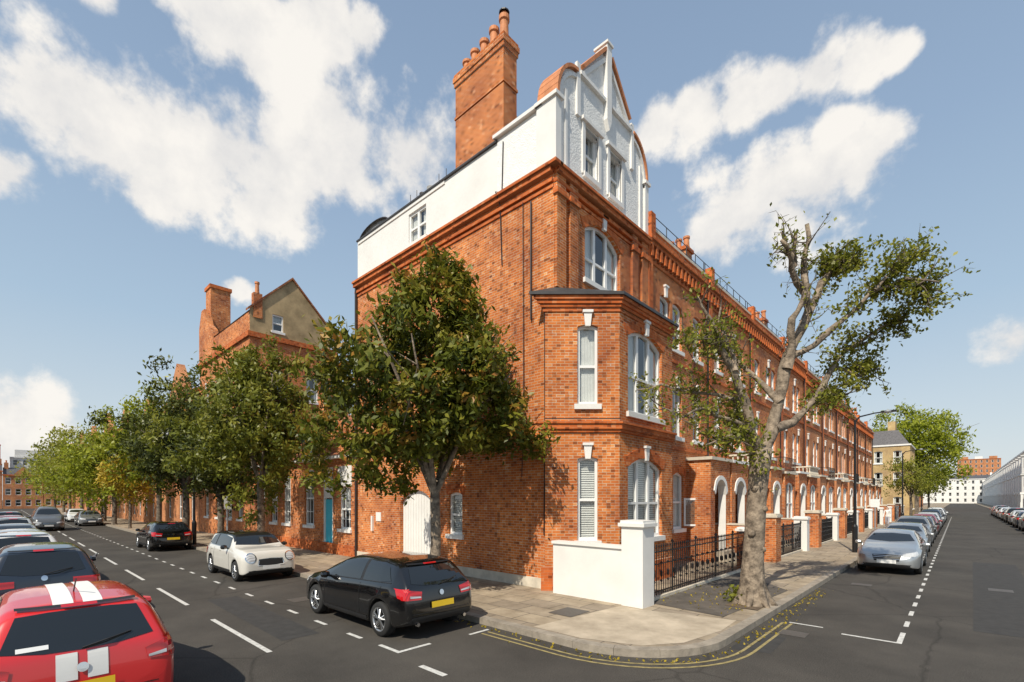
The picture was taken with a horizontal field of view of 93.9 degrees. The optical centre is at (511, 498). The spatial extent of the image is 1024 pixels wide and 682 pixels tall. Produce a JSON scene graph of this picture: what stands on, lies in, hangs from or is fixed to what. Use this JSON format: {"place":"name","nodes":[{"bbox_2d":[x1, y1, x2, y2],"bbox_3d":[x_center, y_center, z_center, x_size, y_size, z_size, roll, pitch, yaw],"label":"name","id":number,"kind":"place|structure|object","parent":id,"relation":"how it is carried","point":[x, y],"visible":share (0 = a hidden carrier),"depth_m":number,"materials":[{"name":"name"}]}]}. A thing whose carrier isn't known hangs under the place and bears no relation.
{"place":"outdoors","nodes":[
{"label":"outdoors","id":0,"kind":"place"},
{"bbox_2d":[10,450,59,467],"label":"white apartment block","id":1,"kind":"structure","parent":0,"point":[20,455],"depth_m":148.21,"materials":[{"name":"paint"}]},
{"bbox_2d":[57,503,949,646],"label":"pavement","id":2,"kind":"structure","parent":0,"point":[524,605],"depth_m":13.59,"materials":[{"name":"concrete"}]},
{"bbox_2d":[6,436,79,511],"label":"plane tree","id":3,"kind":"object","parent":2,"relation":"on","point":[45,481],"visible":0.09,"depth_m":81.60,"materials":[{"name":"green plant"}]},
{"bbox_2d":[13,448,73,507],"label":"plane tree","id":4,"kind":"object","parent":2,"relation":"on","point":[40,478],"visible":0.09,"depth_m":92.23,"materials":[{"name":"green plant"}]},
{"bbox_2d":[24,425,103,508],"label":"plane tree","id":5,"kind":"object","parent":2,"relation":"on","point":[63,496],"visible":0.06,"depth_m":63.15,"materials":[{"name":"green plant"}]},
{"bbox_2d":[23,422,111,509],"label":"plane tree","id":6,"kind":"object","parent":2,"relation":"on","point":[55,482],"visible":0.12,"depth_m":55.91,"materials":[{"name":"green plant"}]},
{"bbox_2d":[25,409,115,520],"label":"plane tree","id":7,"kind":"object","parent":2,"relation":"on","point":[64,434],"visible":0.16,"depth_m":49.32,"materials":[{"name":"green plant"}]},
{"bbox_2d":[48,425,152,524],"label":"plane tree","id":8,"kind":"object","parent":2,"relation":"on","point":[88,460],"visible":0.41,"depth_m":43.50,"materials":[{"name":"green plant"}]},
{"bbox_2d":[93,453,156,527],"bbox_3d":[-31.419,-1.178,39.389,4.924,7.416,4.774,0,0,43],"label":"yellow leaved tree","id":9,"kind":"object","parent":2,"relation":"on","point":[118,485],"visible":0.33,"depth_m":38.45,"materials":[{"name":"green plant"}]},
{"bbox_2d":[117,490,136,520],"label":"walls","id":10,"kind":"structure","parent":2,"relation":"on","point":[122,514],"depth_m":57.02,"materials":[{"name":"brick"}]},
{"bbox_2d":[75,374,200,520],"bbox_3d":[-23.868,-2.708,32.230,6.148,10.476,7.834,0,0,16],"label":"plane tree","id":11,"kind":"object","parent":2,"relation":"on","point":[132,478],"visible":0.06,"depth_m":30.45,"materials":[{"name":"green plant"}]},
{"bbox_2d":[137,480,164,522],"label":"walls","id":12,"kind":"structure","parent":2,"relation":"on","point":[143,517],"depth_m":47.84,"materials":[{"name":"brick"}]},
{"bbox_2d":[84,347,218,527],"bbox_3d":[-19.492,-2.920,28.020,9.277,10.901,7.498,0,0,8],"label":"evergreen tree","id":13,"kind":"object","parent":2,"relation":"on","point":[151,461],"visible":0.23,"depth_m":26.55,"materials":[{"name":"green plant"}]},
{"bbox_2d":[159,389,274,531],"bbox_3d":[-14.825,-1.368,24.174,5.118,7.795,5.087,0,0,43],"label":"evergreen tree","id":14,"kind":"object","parent":2,"relation":"on","point":[219,487],"visible":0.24,"depth_m":23.44,"materials":[{"name":"green plant"}]},
{"bbox_2d":[133,331,328,530],"bbox_3d":[-11.178,-2.214,19.267,6.411,9.487,6.046,0,0,43],"label":"evergreen tree","id":15,"kind":"object","parent":2,"relation":"on","point":[266,423],"visible":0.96,"depth_m":18.89,"materials":[{"name":"green plant"}]},
{"bbox_2d":[165,389,348,530],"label":"walls","id":16,"kind":"structure","parent":2,"relation":"on","point":[175,511],"depth_m":40.27,"materials":[{"name":"brick"}]},
{"bbox_2d":[198,310,337,533],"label":"walls","id":17,"kind":"structure","parent":2,"relation":"on","point":[240,332],"depth_m":30.77,"materials":[{"name":"red brick"}]},
{"bbox_2d":[208,316,315,516],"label":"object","id":18,"kind":"object","parent":17,"relation":"attached to","point":[278,328],"visible":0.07,"depth_m":31.37,"materials":[{"name":"wood"}]},
{"bbox_2d":[199,278,328,362],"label":"gable","id":19,"kind":"structure","parent":17,"relation":"on","point":[289,302],"depth_m":30.63,"materials":[{"name":"brick"}]},
{"bbox_2d":[250,457,354,545],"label":"walls","id":20,"kind":"structure","parent":2,"relation":"on","point":[295,529],"depth_m":23.44,"materials":[{"name":"red brick"}]},
{"bbox_2d":[258,454,354,556],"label":"trim","id":21,"kind":"structure","parent":20,"relation":"attached to","point":[333,548],"depth_m":21.78,"materials":[{"name":"white paint"}]},
{"bbox_2d":[326,499,331,542],"bbox_3d":[-8.289,1.250,21.809,0.760,2.400,0.065,0,0,43],"label":"blue door","id":22,"kind":"structure","parent":21,"relation":"attached to","point":[328,520],"depth_m":21.82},
{"bbox_2d":[264,430,348,526],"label":"curtains","id":23,"kind":"object","parent":20,"relation":"attached to","point":[312,503],"visible":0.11,"depth_m":23.79,"materials":[{"name":"fabric"}]},
{"bbox_2d":[272,444,350,528],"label":"window frames","id":24,"kind":"structure","parent":20,"relation":"attached to","point":[310,511],"depth_m":23.27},
{"bbox_2d":[280,235,560,555],"bbox_3d":[-2.302,-2.006,12.403,6.123,9.071,7.326,0,0,43],"label":"evergreen tree","id":25,"kind":"object","parent":2,"relation":"on","point":[451,407],"visible":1,"depth_m":10.99,"materials":[{"name":"green plant"}]},
{"bbox_2d":[352,111,676,590],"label":"walls","id":26,"kind":"structure","parent":2,"relation":"on","point":[502,516],"depth_m":13.82,"materials":[{"name":"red brick"}]},
{"bbox_2d":[360,185,431,237],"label":"roof","id":27,"kind":"structure","parent":26,"relation":"on","point":[373,224],"depth_m":19.33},
{"bbox_2d":[453,7,519,167],"bbox_3d":[-0.890,-12.895,15.783,2.420,5.190,0.740,0,0,43],"label":"chimney","id":28,"kind":"object","parent":27,"relation":"on","point":[485,82],"visible":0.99,"depth_m":15.33,"materials":[{"name":"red brick"}]},
{"bbox_2d":[403,490,430,553],"bbox_3d":[-3.318,1.065,17.308,1.950,2.830,0.130,0,0,43],"label":"white door","id":29,"kind":"structure","parent":26,"relation":"attached to","point":[416,526],"depth_m":17.31,"materials":[{"name":"paint"}]},
{"bbox_2d":[355,123,620,555],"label":"downpipes","id":30,"kind":"object","parent":26,"relation":"attached to","point":[523,354],"visible":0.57,"depth_m":13.55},
{"bbox_2d":[356,104,665,588],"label":"trim","id":31,"kind":"structure","parent":26,"relation":"attached to","point":[646,453],"depth_m":14.31,"materials":[{"name":"white paint"}]},
{"bbox_2d":[413,139,654,536],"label":"curtains","id":32,"kind":"object","parent":26,"relation":"attached to","point":[586,466],"visible":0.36,"depth_m":14.19,"materials":[{"name":"fabric"}]},
{"bbox_2d":[410,137,658,539],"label":"window frames","id":33,"kind":"structure","parent":26,"relation":"attached to","point":[605,273],"depth_m":14.26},
{"bbox_2d":[534,39,650,233],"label":"gable","id":34,"kind":"structure","parent":26,"relation":"on","point":[590,89],"depth_m":14.38,"materials":[{"name":"white paint"}]},
{"bbox_2d":[529,287,678,327],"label":"bay roof","id":35,"kind":"structure","parent":26,"relation":"attached to","point":[561,291],"depth_m":12.73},
{"bbox_2d":[660,300,695,526],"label":"curtains","id":36,"kind":"object","parent":26,"relation":"attached to","point":[675,477],"visible":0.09,"depth_m":18.96,"materials":[{"name":"fabric"}]},
{"bbox_2d":[551,519,657,608],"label":"wall","id":37,"kind":"structure","parent":2,"relation":"on","point":[622,573],"depth_m":11.33,"materials":[{"name":"white paint"}]},
{"bbox_2d":[534,606,735,645],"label":"concrete pavement","id":38,"kind":"structure","parent":2,"relation":"on","point":[628,625],"depth_m":9.23,"materials":[{"name":"concrete"}]},
{"bbox_2d":[455,581,825,662],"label":"fallen leaves","id":39,"kind":"object","parent":2,"relation":"on","point":[643,660],"visible":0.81,"depth_m":9.28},
{"bbox_2d":[653,260,706,562],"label":"walls","id":40,"kind":"structure","parent":2,"relation":"on","point":[675,289],"depth_m":18.92,"materials":[{"name":"red brick"}]},
{"bbox_2d":[660,296,698,528],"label":"window frames","id":41,"kind":"structure","parent":40,"relation":"attached to","point":[664,301],"depth_m":18.88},
{"bbox_2d":[648,210,711,454],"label":"cornice","id":42,"kind":"structure","parent":40,"relation":"attached to","point":[668,255],"depth_m":18.02,"materials":[{"name":"brick"}]},
{"bbox_2d":[663,284,703,532],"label":"trim","id":43,"kind":"structure","parent":40,"relation":"attached to","point":[679,469],"depth_m":18.54,"materials":[{"name":"white paint"}]},
{"bbox_2d":[654,530,743,600],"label":"iron railings","id":44,"kind":"object","parent":2,"relation":"on","point":[727,557],"visible":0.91,"depth_m":13.53,"materials":[{"name":"metal"}]},
{"bbox_2d":[685,456,732,561],"bbox_3d":[8.082,0.440,19.543,1.050,4.120,2.300,0,0,43],"label":"porch","id":45,"kind":"object","parent":2,"relation":"on","point":[708,486],"visible":0.91,"depth_m":18.89,"materials":[{"name":"red brick"}]},
{"bbox_2d":[654,572,787,616],"bbox_3d":[6.103,2.469,12.844,2.130,0.004,6.500,0,0,43],"label":"tree pit","id":46,"kind":"object","parent":2,"relation":"on","point":[683,598],"visible":0.6,"depth_m":11.79,"materials":[{"name":"soil"}]},
{"bbox_2d":[711,306,748,458],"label":"walls","id":47,"kind":"structure","parent":2,"relation":"on","point":[721,389],"depth_m":22.52,"materials":[{"name":"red brick"}]},
{"bbox_2d":[705,267,753,461],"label":"cornice","id":48,"kind":"structure","parent":47,"relation":"attached to","point":[748,321],"depth_m":21.94,"materials":[{"name":"brick"}]},
{"bbox_2d":[715,523,744,549],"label":"wall","id":49,"kind":"structure","parent":2,"relation":"on","point":[731,527],"depth_m":19.67,"materials":[{"name":"red brick"}]},
{"bbox_2d":[730,460,748,523],"bbox_3d":[9.694,0.440,21.266,1.050,4.120,2.300,0,0,43],"label":"porch","id":50,"kind":"object","parent":2,"relation":"on","point":[738,488],"visible":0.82,"depth_m":21.23,"materials":[{"name":"red brick"}]},
{"bbox_2d":[754,341,779,464],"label":"walls","id":51,"kind":"structure","parent":2,"relation":"on","point":[763,357],"depth_m":26.79,"materials":[{"name":"red brick"}]},
{"bbox_2d":[748,306,783,466],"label":"cornice","id":52,"kind":"structure","parent":51,"relation":"attached to","point":[766,337],"depth_m":26.11,"materials":[{"name":"brick"}]},
{"bbox_2d":[755,360,791,517],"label":"window frames","id":53,"kind":"structure","parent":51,"relation":"attached to","point":[772,387],"depth_m":27.56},
{"bbox_2d":[764,513,782,562],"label":"brick gate pier","id":54,"kind":"structure","parent":2,"relation":"on","point":[772,553],"depth_m":18.55,"materials":[{"name":"brick"}]},
{"bbox_2d":[766,466,784,517],"bbox_3d":[13.602,0.440,25.446,1.050,4.120,2.300,0,0,43],"label":"porch","id":55,"kind":"object","parent":2,"relation":"on","point":[774,501],"visible":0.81,"depth_m":25.29,"materials":[{"name":"red brick"}]},
{"bbox_2d":[772,457,797,517],"bbox_3d":[15.371,0.117,27.286,1.120,4.767,2.600,0,0,43],"label":"bay","id":56,"kind":"object","parent":2,"relation":"on","point":[785,473],"visible":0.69,"depth_m":26.30,"materials":[{"name":"red brick"}]},
{"bbox_2d":[781,521,802,557],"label":"iron railings","id":57,"kind":"object","parent":2,"relation":"on","point":[796,539],"visible":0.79,"depth_m":21.29,"materials":[{"name":"metal"}]},
{"bbox_2d":[783,371,802,470],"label":"walls","id":58,"kind":"structure","parent":2,"relation":"on","point":[790,432],"depth_m":31.67,"materials":[{"name":"red brick"}]},
{"bbox_2d":[778,336,806,470],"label":"cornice","id":59,"kind":"structure","parent":58,"relation":"attached to","point":[799,369],"depth_m":31.66,"materials":[{"name":"brick"}]},
{"bbox_2d":[784,386,814,509],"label":"window frames","id":60,"kind":"structure","parent":58,"relation":"attached to","point":[797,446],"depth_m":31.95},
{"bbox_2d":[789,471,808,515],"bbox_3d":[17.594,0.440,29.714,1.050,4.120,2.300,0,0,43],"label":"porch","id":61,"kind":"object","parent":2,"relation":"on","point":[800,492],"visible":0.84,"depth_m":28.95,"materials":[{"name":"red brick"}]},
{"bbox_2d":[629,202,980,607],"bbox_3d":[6.445,-2.007,11.402,7.852,9.409,3.058,0,0,-6],"label":"pollarded street tree","id":62,"kind":"object","parent":2,"relation":"on","point":[751,589],"visible":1,"depth_m":11.09,"materials":[{"name":"green plant"}]},
{"bbox_2d":[793,466,819,509],"bbox_3d":[19.422,0.225,31.619,1.120,4.550,2.600,0,0,43],"label":"bay","id":63,"kind":"object","parent":2,"relation":"on","point":[813,473],"visible":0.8,"depth_m":30.67,"materials":[{"name":"red brick"}]},
{"bbox_2d":[803,510,822,547],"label":"brick gate pier","id":64,"kind":"structure","parent":2,"relation":"on","point":[815,530],"depth_m":24.12,"materials":[{"name":"brick"}]},
{"bbox_2d":[806,386,821,474],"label":"walls","id":65,"kind":"structure","parent":2,"relation":"on","point":[814,435],"depth_m":36.31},
{"bbox_2d":[803,361,821,474],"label":"cornice","id":66,"kind":"structure","parent":65,"relation":"attached to","point":[810,375],"depth_m":33.52,"materials":[{"name":"brick"}]},
{"bbox_2d":[817,475,827,513],"bbox_3d":[21.692,0.440,34.097,1.050,4.120,2.300,0,0,43],"label":"porch","id":67,"kind":"object","parent":2,"relation":"on","point":[821,492],"visible":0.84,"depth_m":33.36,"materials":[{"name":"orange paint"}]},
{"bbox_2d":[819,467,836,512],"bbox_3d":[23.520,0.117,36.001,1.120,4.767,2.600,0,0,43],"label":"bay","id":68,"kind":"object","parent":2,"relation":"on","point":[829,479],"visible":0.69,"depth_m":35.00,"materials":[{"name":"paint"}]},
{"bbox_2d":[822,517,833,543],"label":"iron railings","id":69,"kind":"object","parent":2,"relation":"on","point":[826,530],"visible":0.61,"depth_m":26.86,"materials":[{"name":"metal"}]},
{"bbox_2d":[824,406,835,477],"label":"walls","id":70,"kind":"structure","parent":2,"relation":"on","point":[829,442],"depth_m":40.72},
{"bbox_2d":[833,477,842,507],"bbox_3d":[25.790,0.440,38.479,1.050,4.120,2.300,0,0,43],"label":"porch","id":71,"kind":"object","parent":2,"relation":"on","point":[837,493],"visible":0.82,"depth_m":37.74,"materials":[{"name":"brick"}]},
{"bbox_2d":[832,508,847,537],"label":"brick gate pier","id":72,"kind":"structure","parent":2,"relation":"on","point":[842,512],"depth_m":29.64,"materials":[{"name":"brick"}]},
{"bbox_2d":[838,413,846,476],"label":"walls","id":73,"kind":"structure","parent":2,"relation":"on","point":[842,456],"depth_m":45.07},
{"bbox_2d":[849,425,856,477],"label":"walls","id":74,"kind":"structure","parent":2,"relation":"on","point":[851,449],"depth_m":48.41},
{"bbox_2d":[859,432,864,480],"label":"walls","id":75,"kind":"structure","parent":2,"relation":"on","point":[862,455],"depth_m":53.90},
{"bbox_2d":[852,409,896,551],"bbox_3d":[16.256,-0.710,21.491,1.610,6.420,0.304,0,0,43],"label":"street lamp","id":76,"kind":"object","parent":2,"relation":"on","point":[854,537],"visible":0.98,"depth_m":21.92,"materials":[{"name":"black metal"}]},
{"bbox_2d":[873,443,915,514],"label":"walls","id":77,"kind":"structure","parent":2,"relation":"on","point":[887,450],"depth_m":62.70,"materials":[{"name":"yellow brick"}]},
{"bbox_2d":[875,451,900,503],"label":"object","id":78,"kind":"object","parent":77,"relation":"attached to","point":[878,459],"visible":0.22,"depth_m":63.36,"materials":[{"name":"wood"}]},
{"bbox_2d":[873,430,908,445],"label":"roof","id":79,"kind":"structure","parent":77,"relation":"on","point":[891,437],"depth_m":63.24,"materials":[{"name":"tile"}]},
{"bbox_2d":[879,455,947,514],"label":"plane tree","id":80,"kind":"object","parent":2,"relation":"on","point":[916,484],"visible":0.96,"depth_m":51.84,"materials":[{"name":"green plant"}]},
{"bbox_2d":[868,403,979,513],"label":"lime tree","id":81,"kind":"object","parent":2,"relation":"on","point":[932,438],"visible":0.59,"depth_m":71.17,"materials":[{"name":"green plant"}]},
{"bbox_2d":[919,463,957,507],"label":"plane tree","id":82,"kind":"object","parent":2,"relation":"on","point":[939,491],"visible":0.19,"depth_m":82.05,"materials":[{"name":"green plant"}]},
{"bbox_2d":[0,503,1023,681],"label":"road","id":83,"kind":"structure","parent":0,"point":[943,641],"depth_m":8.87,"materials":[{"name":"asphalt"}]},
{"bbox_2d":[0,517,39,526],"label":"parked car","id":84,"kind":"object","parent":83,"relation":"on","point":[5,520],"visible":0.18,"depth_m":24.79,"materials":[{"name":"paint"}]},
{"bbox_2d":[0,531,58,548],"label":"parked car","id":85,"kind":"object","parent":83,"relation":"on","point":[12,537],"visible":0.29,"depth_m":13.70,"materials":[{"name":"paint"}]},
{"bbox_2d":[28,506,66,529],"bbox_3d":[-38.029,1.626,39.121,5.047,1.940,2.250,0,0,43],"label":"car","id":86,"kind":"object","parent":83,"relation":"on","point":[48,517],"visible":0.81,"depth_m":37.82,"materials":[{"name":"paint"}]},
{"bbox_2d":[0,542,100,595],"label":"parked suv","id":87,"kind":"object","parent":83,"relation":"on","point":[23,565],"visible":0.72,"depth_m":9.69,"materials":[{"name":"paint"}]},
{"bbox_2d":[0,578,173,681],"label":"parked hatchback car","id":88,"kind":"object","parent":83,"relation":"on","point":[99,631],"visible":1,"depth_m":5.29,"materials":[{"name":"paint"}]},
{"bbox_2d":[75,510,103,525],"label":"parked car","id":89,"kind":"object","parent":83,"relation":"on","point":[89,517],"visible":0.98,"depth_m":44.77,"materials":[{"name":"paint"}]},
{"bbox_2d":[135,521,192,550],"bbox_3d":[-18.170,1.874,24.932,4.348,1.445,2.130,0,0,43],"label":"parked hatchback car","id":90,"kind":"object","parent":83,"relation":"on","point":[151,535],"visible":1,"depth_m":23.60,"materials":[{"name":"paint"}]},
{"bbox_2d":[207,530,294,580],"bbox_3d":[-8.982,1.867,16.381,3.900,1.457,2.080,0,0,43],"label":"parked small car","id":91,"kind":"object","parent":83,"relation":"on","point":[238,555],"visible":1,"depth_m":15.44,"materials":[{"name":"paint"}]},
{"bbox_2d":[306,551,470,635],"bbox_3d":[-2.886,1.874,10.530,4.348,1.445,2.130,0,0,43],"label":"parked hatchback car","id":92,"kind":"object","parent":83,"relation":"on","point":[386,593],"visible":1,"depth_m":9.26,"materials":[{"name":"paint"}]},
{"bbox_2d":[23,511,951,675],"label":"road markings","id":93,"kind":"object","parent":83,"relation":"on","point":[899,639],"visible":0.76,"depth_m":9.61,"materials":[{"name":"white paint"}]},
{"bbox_2d":[208,562,1023,652],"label":"road patches","id":94,"kind":"object","parent":83,"relation":"on","point":[998,612],"visible":1,"depth_m":10.87,"materials":[{"name":"asphalt"}]},
{"bbox_2d":[469,622,822,667],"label":"double yellow lines","id":95,"kind":"object","parent":83,"relation":"on","point":[763,644],"visible":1,"depth_m":7.95,"materials":[{"name":"paint"}]},
{"bbox_2d":[286,583,1013,637],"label":"drain covers","id":96,"kind":"object","parent":83,"relation":"on","point":[569,612],"visible":0.96,"depth_m":10.44,"materials":[{"name":"metal"}]},
{"bbox_2d":[855,528,929,573],"bbox_3d":[14.312,1.874,17.969,2.150,1.443,4.598,0,0,43],"label":"parked saloon car","id":97,"kind":"object","parent":83,"relation":"on","point":[893,548],"visible":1,"depth_m":16.74,"materials":[{"name":"paint"}]},
{"bbox_2d":[885,522,933,556],"bbox_3d":[18.693,1.874,22.772,2.130,1.445,4.348,0,0,43],"label":"parked hatchback car","id":98,"kind":"object","parent":83,"relation":"on","point":[921,529],"visible":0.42,"depth_m":22.30,"materials":[{"name":"paint"}]},
{"bbox_2d":[887,515,936,545],"bbox_3d":[22.751,1.793,27.184,2.150,1.606,4.290,0,0,43],"label":"parked car","id":99,"kind":"object","parent":83,"relation":"on","point":[927,522],"visible":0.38,"depth_m":26.73,"materials":[{"name":"paint"}]},
{"bbox_2d":[0,0,1023,499],"label":"sky","id":100,"kind":"structure","parent":0,"point":[153,153],"materials":[{"name":"blue"}]},
{"bbox_2d":[792,516,810,550],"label":"white gate pier","id":101,"kind":"structure","parent":0,"point":[804,520],"depth_m":22.46,"materials":[{"name":"paint"}]},
{"bbox_2d":[825,513,839,540],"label":"white gate pier","id":102,"kind":"structure","parent":0,"point":[835,527],"depth_m":28.00,"materials":[{"name":"paint"}]},
{"bbox_2d":[957,456,1000,475],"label":"brick apartment block","id":103,"kind":"structure","parent":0,"point":[992,464],"depth_m":335.53,"materials":[{"name":"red brick"}]},
{"label":"ground","id":104,"kind":"structure","parent":0,"visible":0},
{"bbox_2d":[2,474,42,508],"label":"walls","id":105,"kind":"structure","parent":104,"relation":"on","point":[12,497],"depth_m":119.86,"materials":[{"name":"brick"}]},
{"bbox_2d":[6,478,40,505],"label":"window glass","id":106,"kind":"object","parent":105,"relation":"attached to","point":[8,492],"visible":0.75,"depth_m":119.83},
{"bbox_2d":[61,503,950,657],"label":"kerb","id":107,"kind":"structure","parent":104,"relation":"on","point":[729,635],"depth_m":8.89,"materials":[{"name":"concrete"}]},
{"bbox_2d":[923,471,991,502],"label":"white stucco terrace","id":108,"kind":"structure","parent":104,"relation":"on","point":[970,490],"depth_m":240.49,"materials":[{"name":"paint"}]},
{"bbox_2d":[995,464,1005,505],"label":"white stucco terrace","id":109,"kind":"structure","parent":104,"relation":"on","point":[998,484],"depth_m":139.87,"materials":[{"name":"paint"}]},
{"bbox_2d":[1001,457,1016,506],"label":"white stucco terrace","id":110,"kind":"structure","parent":104,"relation":"on","point":[1006,484],"depth_m":118.93,"materials":[{"name":"paint"}]},
{"bbox_2d":[1009,451,1023,507],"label":"white stucco terrace","id":111,"kind":"structure","parent":104,"relation":"on","point":[1016,494],"depth_m":95.98,"materials":[{"name":"paint"}]},
{"bbox_3d":[-17.853,-12.575,34.055,10.400,2.550,5.000,0,0,43],"label":"roof","id":112,"kind":"object","parent":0,"visible":0},
{"bbox_2d":[204,281,261,332],"bbox_3d":[-18.747,-13.025,32.755,10.230,5.250,1.481,0,0,43],"label":"chimney","id":113,"kind":"object","parent":112,"relation":"on","point":[218,302],"visible":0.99,"depth_m":35.23,"materials":[{"name":"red brick"}]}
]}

